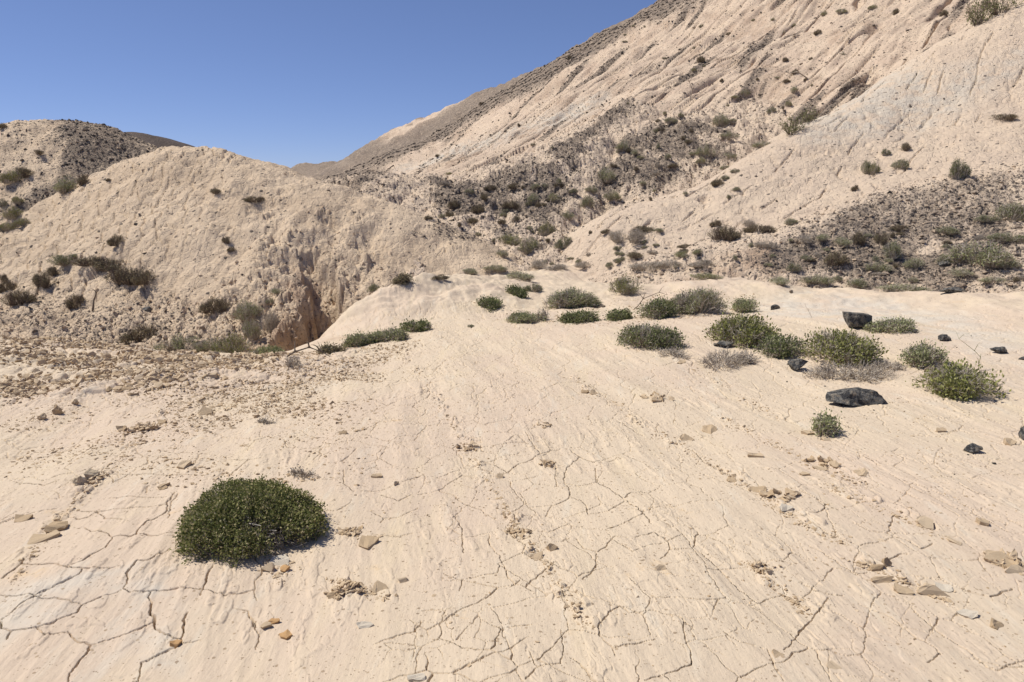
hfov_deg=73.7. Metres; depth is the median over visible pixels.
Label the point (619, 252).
grey green shrub
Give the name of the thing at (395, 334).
grey green shrub
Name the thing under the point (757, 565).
clay nodule
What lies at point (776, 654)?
clay flake
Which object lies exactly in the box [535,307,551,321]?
dry shrub
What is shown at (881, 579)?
clay flake
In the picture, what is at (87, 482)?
clay nodule
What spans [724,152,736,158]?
grey green shrub
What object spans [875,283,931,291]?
grey green shrub
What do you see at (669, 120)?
grey green shrub
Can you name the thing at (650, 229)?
brown shrub
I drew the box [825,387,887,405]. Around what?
basalt boulder
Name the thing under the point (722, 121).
grey green shrub
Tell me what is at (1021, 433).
basalt boulder
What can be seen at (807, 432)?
clay flake
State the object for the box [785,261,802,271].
dark green shrub
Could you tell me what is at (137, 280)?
brown shrub
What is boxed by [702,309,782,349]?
green shrub
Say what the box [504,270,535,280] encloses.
grey green shrub
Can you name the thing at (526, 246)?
grey green shrub
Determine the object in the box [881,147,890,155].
dark green shrub
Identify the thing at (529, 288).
dark green shrub
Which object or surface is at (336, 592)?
clay nodule
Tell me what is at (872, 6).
green shrub
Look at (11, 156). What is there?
hill
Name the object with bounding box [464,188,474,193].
grey green shrub
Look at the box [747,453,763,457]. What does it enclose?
clay flake
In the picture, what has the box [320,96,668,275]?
hill
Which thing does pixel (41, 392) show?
clay chip
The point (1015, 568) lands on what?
clay flake
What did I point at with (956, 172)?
dark green shrub
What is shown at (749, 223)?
dry shrub
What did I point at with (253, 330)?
grey green shrub
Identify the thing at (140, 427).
clay nodule
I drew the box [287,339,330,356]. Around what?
dead branch
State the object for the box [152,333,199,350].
grey green shrub
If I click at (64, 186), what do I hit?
grey green shrub
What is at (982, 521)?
clay flake
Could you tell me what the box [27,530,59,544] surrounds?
clay flake
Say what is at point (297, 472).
dry shrub
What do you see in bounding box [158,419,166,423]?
clay flake
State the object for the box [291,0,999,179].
mountain
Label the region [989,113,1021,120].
brown shrub
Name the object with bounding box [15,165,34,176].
brown shrub
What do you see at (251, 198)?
brown shrub
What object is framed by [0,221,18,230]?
green shrub
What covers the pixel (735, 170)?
grey green shrub
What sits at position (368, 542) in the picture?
clay flake
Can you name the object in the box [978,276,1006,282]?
grey green shrub
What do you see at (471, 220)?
brown shrub
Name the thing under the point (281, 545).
clay nodule
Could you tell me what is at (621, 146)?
grey green shrub
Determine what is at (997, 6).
broom shrub
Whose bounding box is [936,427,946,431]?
clay flake
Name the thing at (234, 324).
clay clods
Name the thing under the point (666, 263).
dry shrub
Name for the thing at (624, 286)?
green shrub
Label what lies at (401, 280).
brown shrub
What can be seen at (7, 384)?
clay chip
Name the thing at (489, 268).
grey green shrub
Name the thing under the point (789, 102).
green shrub
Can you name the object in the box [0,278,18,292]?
brown shrub
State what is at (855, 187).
brown shrub
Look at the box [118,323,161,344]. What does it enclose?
brown shrub
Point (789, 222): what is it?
dark green shrub
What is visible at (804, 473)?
clay flake
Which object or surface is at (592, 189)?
grey green shrub
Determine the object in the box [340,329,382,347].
grey green shrub
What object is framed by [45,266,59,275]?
brown shrub
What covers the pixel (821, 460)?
clay nodule
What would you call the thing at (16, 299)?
brown shrub
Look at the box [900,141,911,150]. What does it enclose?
brown shrub
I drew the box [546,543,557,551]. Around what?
clay flake
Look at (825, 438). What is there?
clay flake
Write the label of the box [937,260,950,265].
basalt boulder
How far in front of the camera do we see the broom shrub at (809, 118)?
22.60 m
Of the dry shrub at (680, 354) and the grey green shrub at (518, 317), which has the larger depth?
the grey green shrub at (518, 317)
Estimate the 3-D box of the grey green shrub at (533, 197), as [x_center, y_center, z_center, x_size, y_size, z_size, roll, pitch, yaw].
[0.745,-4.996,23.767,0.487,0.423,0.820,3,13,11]
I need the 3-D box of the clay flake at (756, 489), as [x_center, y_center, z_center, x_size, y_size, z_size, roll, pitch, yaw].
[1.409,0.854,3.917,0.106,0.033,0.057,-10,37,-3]
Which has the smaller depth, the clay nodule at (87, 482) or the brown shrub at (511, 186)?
the clay nodule at (87, 482)
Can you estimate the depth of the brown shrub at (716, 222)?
17.86 m
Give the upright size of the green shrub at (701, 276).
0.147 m
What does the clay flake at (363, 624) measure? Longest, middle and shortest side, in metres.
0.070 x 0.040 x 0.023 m
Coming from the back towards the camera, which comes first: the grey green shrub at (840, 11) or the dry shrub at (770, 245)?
the grey green shrub at (840, 11)
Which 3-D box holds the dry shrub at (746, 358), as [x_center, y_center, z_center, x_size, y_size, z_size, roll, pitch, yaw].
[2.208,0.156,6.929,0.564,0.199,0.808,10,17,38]
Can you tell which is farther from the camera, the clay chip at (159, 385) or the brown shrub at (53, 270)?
the brown shrub at (53, 270)
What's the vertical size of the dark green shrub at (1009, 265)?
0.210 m
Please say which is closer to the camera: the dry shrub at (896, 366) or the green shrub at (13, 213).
the dry shrub at (896, 366)
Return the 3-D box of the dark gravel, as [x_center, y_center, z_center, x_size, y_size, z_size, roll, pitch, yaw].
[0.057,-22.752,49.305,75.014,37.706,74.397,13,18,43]
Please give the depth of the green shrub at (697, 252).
15.40 m
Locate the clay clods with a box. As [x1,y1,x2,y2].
[0,104,1023,352]
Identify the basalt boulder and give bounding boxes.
[143,306,151,311]
[713,340,733,346]
[771,304,779,309]
[787,358,808,370]
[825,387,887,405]
[842,311,871,328]
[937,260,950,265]
[938,334,950,340]
[939,287,963,292]
[963,443,982,452]
[989,346,1006,352]
[1018,426,1023,439]
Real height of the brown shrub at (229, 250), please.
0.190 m
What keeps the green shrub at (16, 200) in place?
on the hill at (11, 156)
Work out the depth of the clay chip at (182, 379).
6.55 m
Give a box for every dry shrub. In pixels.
[256,415,276,423]
[259,308,279,332]
[283,356,302,368]
[283,464,315,479]
[439,181,450,184]
[530,259,548,268]
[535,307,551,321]
[541,263,567,270]
[572,261,590,267]
[608,229,625,242]
[625,227,646,242]
[628,261,658,270]
[647,250,658,254]
[651,170,659,175]
[653,347,695,358]
[655,259,682,268]
[683,259,714,267]
[697,346,762,371]
[743,219,754,226]
[750,240,778,248]
[797,235,812,242]
[801,359,899,383]
[813,252,822,257]
[858,359,908,371]
[871,272,884,274]
[972,234,984,239]
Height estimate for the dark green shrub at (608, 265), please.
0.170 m
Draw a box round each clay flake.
[14,514,32,521]
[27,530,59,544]
[44,520,67,532]
[157,482,170,488]
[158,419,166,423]
[170,639,182,648]
[177,460,191,468]
[198,406,212,414]
[260,621,271,628]
[261,562,273,571]
[268,618,279,623]
[269,554,289,565]
[279,629,291,639]
[280,565,289,571]
[338,430,347,434]
[356,621,373,628]
[359,535,378,549]
[371,473,381,477]
[372,580,387,592]
[398,577,408,582]
[407,673,424,681]
[530,551,542,558]
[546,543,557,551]
[655,564,666,570]
[680,433,693,440]
[702,424,716,433]
[726,477,736,482]
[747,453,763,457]
[748,486,766,491]
[772,649,784,657]
[779,503,792,510]
[799,472,809,475]
[801,430,813,434]
[812,466,826,470]
[820,435,830,440]
[827,660,841,669]
[829,460,839,468]
[853,468,867,475]
[870,564,884,571]
[871,576,892,583]
[881,557,891,567]
[894,583,914,594]
[917,516,933,528]
[917,583,949,596]
[935,582,952,591]
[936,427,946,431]
[947,537,961,545]
[956,609,977,618]
[975,517,989,525]
[984,550,1023,567]
[990,617,1003,629]
[1003,438,1017,445]
[1005,564,1023,573]
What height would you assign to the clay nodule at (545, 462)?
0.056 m
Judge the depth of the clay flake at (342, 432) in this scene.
4.94 m
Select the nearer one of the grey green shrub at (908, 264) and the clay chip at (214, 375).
the clay chip at (214, 375)
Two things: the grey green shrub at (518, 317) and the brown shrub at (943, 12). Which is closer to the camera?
the grey green shrub at (518, 317)
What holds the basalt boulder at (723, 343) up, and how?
on the ground
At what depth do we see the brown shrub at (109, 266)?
17.26 m
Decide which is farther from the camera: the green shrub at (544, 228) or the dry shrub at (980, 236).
the green shrub at (544, 228)
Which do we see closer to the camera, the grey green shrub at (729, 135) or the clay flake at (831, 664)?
the clay flake at (831, 664)
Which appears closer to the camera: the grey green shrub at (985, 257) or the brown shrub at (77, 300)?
the grey green shrub at (985, 257)
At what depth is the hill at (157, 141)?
76.44 m
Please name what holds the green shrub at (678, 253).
on the hill at (726, 251)
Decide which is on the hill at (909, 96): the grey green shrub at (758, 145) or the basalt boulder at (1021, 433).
the grey green shrub at (758, 145)
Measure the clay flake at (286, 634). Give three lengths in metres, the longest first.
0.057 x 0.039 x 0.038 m
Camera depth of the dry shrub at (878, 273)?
13.93 m
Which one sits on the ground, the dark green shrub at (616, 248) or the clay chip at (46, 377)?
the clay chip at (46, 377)
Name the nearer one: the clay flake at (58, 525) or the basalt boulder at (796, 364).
the clay flake at (58, 525)
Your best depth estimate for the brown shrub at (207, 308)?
15.22 m
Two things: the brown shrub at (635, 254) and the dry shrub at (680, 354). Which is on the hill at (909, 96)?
the brown shrub at (635, 254)
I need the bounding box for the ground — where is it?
[0,260,1023,681]
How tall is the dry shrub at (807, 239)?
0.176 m
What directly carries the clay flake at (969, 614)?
on the ground
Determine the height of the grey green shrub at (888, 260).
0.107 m
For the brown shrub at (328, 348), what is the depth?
8.40 m
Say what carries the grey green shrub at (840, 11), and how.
on the mountain
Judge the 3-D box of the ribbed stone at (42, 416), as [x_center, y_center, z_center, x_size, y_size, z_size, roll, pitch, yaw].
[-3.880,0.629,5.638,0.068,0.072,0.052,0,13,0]
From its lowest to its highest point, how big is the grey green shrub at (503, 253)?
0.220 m
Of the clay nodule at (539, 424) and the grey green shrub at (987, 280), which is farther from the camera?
the grey green shrub at (987, 280)
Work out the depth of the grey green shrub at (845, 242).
14.93 m
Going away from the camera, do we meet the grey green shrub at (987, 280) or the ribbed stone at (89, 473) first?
the ribbed stone at (89, 473)
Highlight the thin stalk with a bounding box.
[955,331,980,364]
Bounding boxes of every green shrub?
[0,168,25,183]
[0,199,8,206]
[0,205,22,219]
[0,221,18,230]
[11,196,25,203]
[11,217,29,226]
[46,252,72,265]
[51,175,76,193]
[68,253,77,257]
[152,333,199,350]
[188,337,222,352]
[212,330,250,352]
[231,299,262,320]
[241,317,261,338]
[248,344,285,353]
[270,288,281,293]
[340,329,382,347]
[366,283,379,291]
[367,323,412,343]
[396,316,432,332]
[461,268,477,274]
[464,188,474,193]
[476,294,503,312]
[481,263,507,271]
[496,232,522,245]
[496,249,508,256]
[503,283,528,298]
[503,307,547,324]
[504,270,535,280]
[517,236,538,253]
[522,283,544,292]
[528,193,538,203]
[536,221,556,235]
[542,286,602,308]
[548,192,559,202]
[553,234,572,249]
[554,307,604,324]
[560,210,573,218]
[580,195,595,206]
[584,186,598,192]
[597,165,616,182]
[602,189,621,200]
[605,262,612,267]
[605,306,635,320]
[608,273,645,295]
[613,246,621,250]
[613,256,625,262]
[614,251,624,254]
[614,321,686,351]
[615,140,629,151]
[634,294,682,320]
[654,228,663,231]
[664,117,677,123]
[670,286,730,314]
[673,250,687,256]
[689,272,722,279]
[692,249,702,254]
[695,142,715,157]
[695,157,704,163]
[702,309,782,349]
[712,111,728,125]
[720,130,739,138]
[721,174,729,179]
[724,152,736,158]
[728,295,759,312]
[730,168,739,172]
[732,186,740,190]
[740,88,750,95]
[751,140,772,147]
[752,329,806,359]
[766,107,775,113]
[769,276,791,285]
[783,218,797,225]
[785,100,792,105]
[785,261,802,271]
[789,86,797,92]
[797,326,889,366]
[798,274,835,283]
[800,254,812,260]
[809,407,842,437]
[815,233,829,240]
[832,236,852,246]
[832,276,842,280]
[836,8,847,13]
[845,278,868,287]
[861,159,870,173]
[861,316,918,333]
[864,261,894,271]
[868,5,876,9]
[868,161,881,174]
[872,256,880,260]
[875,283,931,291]
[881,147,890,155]
[881,239,903,258]
[884,258,893,262]
[889,157,908,169]
[896,338,949,369]
[903,257,925,268]
[905,358,1010,401]
[908,277,918,282]
[933,255,951,263]
[935,226,959,234]
[942,239,1018,267]
[948,267,974,276]
[949,157,971,179]
[974,214,1001,221]
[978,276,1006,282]
[984,232,1023,242]
[992,200,1023,220]
[995,260,1023,268]
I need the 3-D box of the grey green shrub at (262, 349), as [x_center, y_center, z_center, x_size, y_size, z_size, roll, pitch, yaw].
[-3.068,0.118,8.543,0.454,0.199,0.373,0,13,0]
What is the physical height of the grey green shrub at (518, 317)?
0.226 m
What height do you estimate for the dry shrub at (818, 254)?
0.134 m
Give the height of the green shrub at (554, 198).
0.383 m
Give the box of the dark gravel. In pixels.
[0,0,1023,350]
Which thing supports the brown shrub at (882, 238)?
on the hill at (726, 251)
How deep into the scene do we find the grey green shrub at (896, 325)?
8.02 m
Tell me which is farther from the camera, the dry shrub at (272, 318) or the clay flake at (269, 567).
the dry shrub at (272, 318)
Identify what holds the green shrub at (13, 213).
on the hill at (280, 191)
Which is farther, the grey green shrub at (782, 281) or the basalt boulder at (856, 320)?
the grey green shrub at (782, 281)
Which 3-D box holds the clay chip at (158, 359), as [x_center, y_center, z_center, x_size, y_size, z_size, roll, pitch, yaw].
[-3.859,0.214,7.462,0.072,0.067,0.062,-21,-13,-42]
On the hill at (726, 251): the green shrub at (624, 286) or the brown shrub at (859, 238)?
the brown shrub at (859, 238)
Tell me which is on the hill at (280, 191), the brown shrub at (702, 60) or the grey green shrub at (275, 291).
the grey green shrub at (275, 291)
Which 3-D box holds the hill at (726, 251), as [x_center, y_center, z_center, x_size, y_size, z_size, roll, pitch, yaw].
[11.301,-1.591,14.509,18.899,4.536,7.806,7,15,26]
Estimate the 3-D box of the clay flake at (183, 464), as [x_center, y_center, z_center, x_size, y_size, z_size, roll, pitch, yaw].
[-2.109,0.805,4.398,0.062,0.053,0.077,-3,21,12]
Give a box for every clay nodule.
[82,474,104,484]
[116,422,160,432]
[268,540,285,549]
[323,579,364,599]
[338,526,362,537]
[456,440,478,451]
[504,526,531,537]
[533,421,551,428]
[538,459,555,468]
[640,391,674,401]
[752,559,780,574]
[759,487,800,501]
[801,455,841,467]
[983,548,1020,568]
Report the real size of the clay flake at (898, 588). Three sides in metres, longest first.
0.081 x 0.057 x 0.024 m
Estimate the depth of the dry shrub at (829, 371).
6.39 m
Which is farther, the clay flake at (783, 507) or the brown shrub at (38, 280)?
the brown shrub at (38, 280)
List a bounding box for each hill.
[0,119,159,220]
[0,146,525,352]
[126,132,194,146]
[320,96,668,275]
[563,0,1023,277]
[589,161,1023,293]
[603,101,791,213]
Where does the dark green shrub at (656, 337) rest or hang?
on the ground
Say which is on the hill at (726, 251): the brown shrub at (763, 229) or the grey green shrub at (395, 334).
the brown shrub at (763, 229)
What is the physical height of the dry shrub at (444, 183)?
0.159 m
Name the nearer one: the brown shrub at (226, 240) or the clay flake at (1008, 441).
the clay flake at (1008, 441)
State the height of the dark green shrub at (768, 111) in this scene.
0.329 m
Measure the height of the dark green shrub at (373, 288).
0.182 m
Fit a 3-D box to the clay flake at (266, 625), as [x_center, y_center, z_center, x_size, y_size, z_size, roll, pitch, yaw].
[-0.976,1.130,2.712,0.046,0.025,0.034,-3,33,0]
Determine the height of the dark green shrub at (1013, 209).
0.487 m
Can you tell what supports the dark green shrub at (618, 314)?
on the ground
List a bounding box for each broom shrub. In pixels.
[778,113,807,135]
[800,107,820,121]
[964,0,996,26]
[972,0,1021,15]
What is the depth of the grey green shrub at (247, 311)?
14.91 m
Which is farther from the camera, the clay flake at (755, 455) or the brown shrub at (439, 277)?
the brown shrub at (439, 277)
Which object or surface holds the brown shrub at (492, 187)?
on the hill at (584, 161)
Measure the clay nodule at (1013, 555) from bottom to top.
0.070 m
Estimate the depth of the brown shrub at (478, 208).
22.73 m
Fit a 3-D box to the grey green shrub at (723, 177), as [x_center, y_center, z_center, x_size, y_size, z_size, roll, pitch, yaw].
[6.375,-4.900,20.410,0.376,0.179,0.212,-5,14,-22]
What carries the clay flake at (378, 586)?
on the ground
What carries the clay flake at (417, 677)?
on the ground
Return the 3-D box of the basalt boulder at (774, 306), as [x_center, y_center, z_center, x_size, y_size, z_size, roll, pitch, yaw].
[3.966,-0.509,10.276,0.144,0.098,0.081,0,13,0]
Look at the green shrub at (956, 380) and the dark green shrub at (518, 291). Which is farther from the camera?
the dark green shrub at (518, 291)
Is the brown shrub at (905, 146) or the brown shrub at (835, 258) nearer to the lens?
the brown shrub at (835, 258)
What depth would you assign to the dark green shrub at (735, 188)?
19.35 m
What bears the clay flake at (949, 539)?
on the ground
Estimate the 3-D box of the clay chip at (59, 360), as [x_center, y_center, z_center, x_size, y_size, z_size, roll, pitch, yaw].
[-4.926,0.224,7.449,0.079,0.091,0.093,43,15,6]
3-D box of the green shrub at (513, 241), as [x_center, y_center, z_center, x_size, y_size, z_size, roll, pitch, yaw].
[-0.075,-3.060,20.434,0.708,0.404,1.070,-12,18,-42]
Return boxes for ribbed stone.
[37,412,46,419]
[52,404,62,414]
[71,399,78,404]
[72,476,85,485]
[83,468,99,479]
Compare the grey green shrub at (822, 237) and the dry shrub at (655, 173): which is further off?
the dry shrub at (655, 173)
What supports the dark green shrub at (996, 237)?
on the hill at (726, 251)
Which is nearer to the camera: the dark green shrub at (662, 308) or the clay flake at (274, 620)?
the clay flake at (274, 620)
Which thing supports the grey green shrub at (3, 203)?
on the hill at (11, 156)
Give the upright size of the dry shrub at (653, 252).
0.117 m
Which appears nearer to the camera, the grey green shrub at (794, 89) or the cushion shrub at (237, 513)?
the cushion shrub at (237, 513)
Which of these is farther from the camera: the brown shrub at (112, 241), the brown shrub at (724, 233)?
the brown shrub at (112, 241)
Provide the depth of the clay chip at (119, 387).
6.42 m
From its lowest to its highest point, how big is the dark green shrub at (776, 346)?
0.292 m
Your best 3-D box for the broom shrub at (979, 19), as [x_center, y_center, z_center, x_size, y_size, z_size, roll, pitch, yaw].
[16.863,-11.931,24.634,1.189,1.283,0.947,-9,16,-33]
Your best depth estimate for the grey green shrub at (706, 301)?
9.82 m
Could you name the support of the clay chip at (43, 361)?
on the ground
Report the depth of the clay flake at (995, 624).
2.73 m
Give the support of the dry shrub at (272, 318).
on the hill at (280, 191)
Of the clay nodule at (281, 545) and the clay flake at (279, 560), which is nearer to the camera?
the clay flake at (279, 560)
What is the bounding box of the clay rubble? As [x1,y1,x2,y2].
[0,289,1023,676]
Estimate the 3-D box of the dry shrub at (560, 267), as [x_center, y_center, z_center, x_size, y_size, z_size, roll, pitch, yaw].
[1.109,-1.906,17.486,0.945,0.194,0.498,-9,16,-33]
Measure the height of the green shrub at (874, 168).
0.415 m
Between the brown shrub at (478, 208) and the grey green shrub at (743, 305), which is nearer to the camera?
the grey green shrub at (743, 305)
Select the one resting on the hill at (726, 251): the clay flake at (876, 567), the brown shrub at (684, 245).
the brown shrub at (684, 245)
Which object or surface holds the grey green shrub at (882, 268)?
on the hill at (726, 251)
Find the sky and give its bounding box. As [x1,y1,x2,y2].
[0,0,656,167]
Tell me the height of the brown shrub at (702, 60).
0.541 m
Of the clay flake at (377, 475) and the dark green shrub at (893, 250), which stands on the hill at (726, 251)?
the dark green shrub at (893, 250)
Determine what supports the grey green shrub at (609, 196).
on the hill at (750, 128)
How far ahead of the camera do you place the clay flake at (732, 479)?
4.05 m
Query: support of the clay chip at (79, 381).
on the ground
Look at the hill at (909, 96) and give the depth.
20.13 m
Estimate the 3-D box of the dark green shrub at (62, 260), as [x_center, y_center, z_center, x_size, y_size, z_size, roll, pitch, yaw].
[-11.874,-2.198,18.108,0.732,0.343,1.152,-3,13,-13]
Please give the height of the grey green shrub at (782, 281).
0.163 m
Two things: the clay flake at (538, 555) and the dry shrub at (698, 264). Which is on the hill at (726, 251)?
the dry shrub at (698, 264)
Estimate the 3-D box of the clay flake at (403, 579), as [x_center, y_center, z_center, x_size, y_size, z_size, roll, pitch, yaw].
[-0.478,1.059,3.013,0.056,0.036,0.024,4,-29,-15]
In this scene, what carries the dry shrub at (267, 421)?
on the ground
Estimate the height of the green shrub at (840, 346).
0.382 m
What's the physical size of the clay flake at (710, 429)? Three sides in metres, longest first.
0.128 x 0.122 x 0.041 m
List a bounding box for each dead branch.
[92,289,96,310]
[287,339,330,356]
[634,286,666,308]
[787,69,807,78]
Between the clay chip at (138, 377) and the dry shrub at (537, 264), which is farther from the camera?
the dry shrub at (537, 264)
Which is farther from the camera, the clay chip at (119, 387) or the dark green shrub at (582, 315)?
the dark green shrub at (582, 315)
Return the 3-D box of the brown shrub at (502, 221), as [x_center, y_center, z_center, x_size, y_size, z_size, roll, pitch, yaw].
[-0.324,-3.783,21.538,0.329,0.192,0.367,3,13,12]
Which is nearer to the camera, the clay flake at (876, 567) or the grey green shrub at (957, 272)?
the clay flake at (876, 567)
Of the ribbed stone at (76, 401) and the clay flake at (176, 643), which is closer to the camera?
the clay flake at (176, 643)
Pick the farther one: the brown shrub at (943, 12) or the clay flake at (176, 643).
the brown shrub at (943, 12)
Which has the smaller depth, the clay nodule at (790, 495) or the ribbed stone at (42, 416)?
the clay nodule at (790, 495)
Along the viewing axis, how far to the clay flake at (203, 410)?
5.66 m
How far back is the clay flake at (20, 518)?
3.75 m
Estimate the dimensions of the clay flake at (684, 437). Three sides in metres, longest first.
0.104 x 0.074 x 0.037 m
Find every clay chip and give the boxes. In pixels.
[0,383,10,386]
[35,390,49,394]
[37,359,46,363]
[42,375,52,379]
[55,352,64,355]
[55,358,64,362]
[75,378,83,386]
[112,385,121,390]
[134,376,143,380]
[154,381,162,388]
[155,357,162,361]
[178,377,187,382]
[208,372,217,377]
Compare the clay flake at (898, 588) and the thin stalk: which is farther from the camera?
the thin stalk
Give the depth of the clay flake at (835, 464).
4.25 m
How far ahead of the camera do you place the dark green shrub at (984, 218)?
14.98 m
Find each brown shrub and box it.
[0,122,7,127]
[0,273,8,281]
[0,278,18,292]
[0,287,37,305]
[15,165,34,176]
[31,270,54,288]
[34,149,43,154]
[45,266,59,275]
[64,293,85,308]
[68,254,109,266]
[75,174,90,185]
[93,257,125,272]
[103,264,139,285]
[106,234,124,245]
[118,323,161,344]
[130,268,156,285]
[198,296,232,313]
[207,188,221,193]
[221,236,230,243]
[227,246,236,251]
[242,196,264,202]
[316,342,346,353]
[390,271,415,285]
[432,274,449,279]
[445,210,455,216]
[447,199,460,208]
[467,217,477,223]
[469,204,484,212]
[480,192,488,199]
[483,184,496,190]
[497,219,505,223]
[500,200,520,209]
[507,182,520,188]
[625,251,642,258]
[632,225,653,232]
[676,243,691,248]
[696,55,705,62]
[706,223,742,240]
[709,219,722,226]
[710,178,723,185]
[740,224,776,233]
[822,250,850,265]
[850,184,858,190]
[851,230,866,244]
[873,231,890,244]
[887,224,910,231]
[890,8,898,14]
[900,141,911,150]
[938,8,949,16]
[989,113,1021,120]
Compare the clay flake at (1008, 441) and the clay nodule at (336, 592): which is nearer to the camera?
the clay nodule at (336, 592)
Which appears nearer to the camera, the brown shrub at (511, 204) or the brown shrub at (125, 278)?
the brown shrub at (125, 278)
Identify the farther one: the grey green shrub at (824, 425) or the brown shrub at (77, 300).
the brown shrub at (77, 300)
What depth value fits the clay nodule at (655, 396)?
5.72 m
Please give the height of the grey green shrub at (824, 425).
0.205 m
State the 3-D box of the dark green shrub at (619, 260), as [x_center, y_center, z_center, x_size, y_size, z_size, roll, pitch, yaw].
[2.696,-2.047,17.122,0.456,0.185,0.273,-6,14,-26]
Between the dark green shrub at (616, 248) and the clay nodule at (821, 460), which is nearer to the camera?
the clay nodule at (821, 460)
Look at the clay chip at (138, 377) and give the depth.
6.64 m
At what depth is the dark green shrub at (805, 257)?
14.67 m
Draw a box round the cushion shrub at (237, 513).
[169,472,329,567]
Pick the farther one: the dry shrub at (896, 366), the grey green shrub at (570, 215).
the grey green shrub at (570, 215)
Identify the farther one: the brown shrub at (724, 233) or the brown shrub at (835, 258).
the brown shrub at (724, 233)
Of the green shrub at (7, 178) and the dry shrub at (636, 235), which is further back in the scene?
the green shrub at (7, 178)
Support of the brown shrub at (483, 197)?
on the hill at (584, 161)
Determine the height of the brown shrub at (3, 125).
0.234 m
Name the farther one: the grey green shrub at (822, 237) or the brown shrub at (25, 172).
the brown shrub at (25, 172)
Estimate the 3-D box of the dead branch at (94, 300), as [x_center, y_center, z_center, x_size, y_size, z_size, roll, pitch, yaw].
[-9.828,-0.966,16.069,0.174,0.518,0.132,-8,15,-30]
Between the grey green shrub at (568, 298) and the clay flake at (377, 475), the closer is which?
the clay flake at (377, 475)
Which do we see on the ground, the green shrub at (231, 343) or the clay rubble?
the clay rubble
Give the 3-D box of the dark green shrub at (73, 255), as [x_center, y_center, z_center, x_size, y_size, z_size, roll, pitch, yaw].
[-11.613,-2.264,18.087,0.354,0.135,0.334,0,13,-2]
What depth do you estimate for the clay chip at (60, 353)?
7.84 m
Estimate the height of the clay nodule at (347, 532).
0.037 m
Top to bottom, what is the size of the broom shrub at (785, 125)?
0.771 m
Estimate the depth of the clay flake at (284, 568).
3.14 m
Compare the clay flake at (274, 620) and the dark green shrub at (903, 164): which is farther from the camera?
the dark green shrub at (903, 164)
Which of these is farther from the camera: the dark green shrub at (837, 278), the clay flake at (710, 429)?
the dark green shrub at (837, 278)
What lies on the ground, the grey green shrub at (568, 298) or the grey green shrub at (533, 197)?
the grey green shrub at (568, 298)
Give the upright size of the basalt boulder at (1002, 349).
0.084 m
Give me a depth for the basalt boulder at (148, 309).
15.90 m
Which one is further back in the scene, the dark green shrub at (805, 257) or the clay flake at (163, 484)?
the dark green shrub at (805, 257)
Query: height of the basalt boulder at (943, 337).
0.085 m
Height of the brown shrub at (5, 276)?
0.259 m
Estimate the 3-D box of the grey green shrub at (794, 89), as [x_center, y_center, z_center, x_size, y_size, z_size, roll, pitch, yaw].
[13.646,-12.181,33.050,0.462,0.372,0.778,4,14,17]
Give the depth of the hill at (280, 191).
17.88 m
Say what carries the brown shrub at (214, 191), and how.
on the hill at (280, 191)
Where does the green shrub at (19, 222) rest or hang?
on the hill at (280, 191)
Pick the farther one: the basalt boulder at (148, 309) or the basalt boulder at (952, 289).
the basalt boulder at (148, 309)
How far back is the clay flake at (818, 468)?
4.21 m
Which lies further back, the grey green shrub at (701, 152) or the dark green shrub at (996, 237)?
the grey green shrub at (701, 152)
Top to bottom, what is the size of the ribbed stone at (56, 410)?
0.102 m
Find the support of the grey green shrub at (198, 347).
on the hill at (280, 191)
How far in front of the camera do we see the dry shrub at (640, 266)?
15.69 m
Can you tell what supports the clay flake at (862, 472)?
on the ground
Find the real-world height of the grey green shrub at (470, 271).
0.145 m
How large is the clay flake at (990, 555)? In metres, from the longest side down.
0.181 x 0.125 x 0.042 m
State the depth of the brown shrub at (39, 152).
24.28 m
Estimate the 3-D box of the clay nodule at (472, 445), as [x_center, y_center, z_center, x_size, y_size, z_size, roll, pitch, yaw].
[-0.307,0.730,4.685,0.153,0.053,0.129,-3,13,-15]
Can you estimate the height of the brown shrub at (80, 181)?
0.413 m
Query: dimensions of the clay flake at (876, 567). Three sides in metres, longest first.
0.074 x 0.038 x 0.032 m
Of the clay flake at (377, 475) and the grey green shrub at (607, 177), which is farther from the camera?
the grey green shrub at (607, 177)
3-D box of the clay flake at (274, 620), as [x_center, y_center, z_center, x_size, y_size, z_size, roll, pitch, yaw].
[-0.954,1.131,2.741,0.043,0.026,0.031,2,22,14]
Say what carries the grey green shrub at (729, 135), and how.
on the hill at (750, 128)
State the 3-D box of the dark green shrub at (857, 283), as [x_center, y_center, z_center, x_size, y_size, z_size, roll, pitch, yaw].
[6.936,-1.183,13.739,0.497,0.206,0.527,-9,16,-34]
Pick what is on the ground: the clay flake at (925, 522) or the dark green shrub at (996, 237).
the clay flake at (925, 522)
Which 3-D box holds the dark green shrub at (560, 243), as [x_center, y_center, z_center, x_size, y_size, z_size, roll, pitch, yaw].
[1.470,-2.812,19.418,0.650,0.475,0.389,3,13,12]
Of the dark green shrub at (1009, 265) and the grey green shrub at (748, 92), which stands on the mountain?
the grey green shrub at (748, 92)
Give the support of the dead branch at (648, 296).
on the ground
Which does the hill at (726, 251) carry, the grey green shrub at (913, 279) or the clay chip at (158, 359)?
the grey green shrub at (913, 279)
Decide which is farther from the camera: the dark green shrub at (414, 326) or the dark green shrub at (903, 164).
the dark green shrub at (903, 164)
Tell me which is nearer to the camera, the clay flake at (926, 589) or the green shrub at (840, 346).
the clay flake at (926, 589)
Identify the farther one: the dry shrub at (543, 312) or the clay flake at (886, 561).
the dry shrub at (543, 312)
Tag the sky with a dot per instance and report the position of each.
(289, 83)
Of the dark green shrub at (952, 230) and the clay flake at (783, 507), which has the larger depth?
the dark green shrub at (952, 230)
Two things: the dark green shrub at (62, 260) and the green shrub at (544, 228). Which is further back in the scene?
the green shrub at (544, 228)

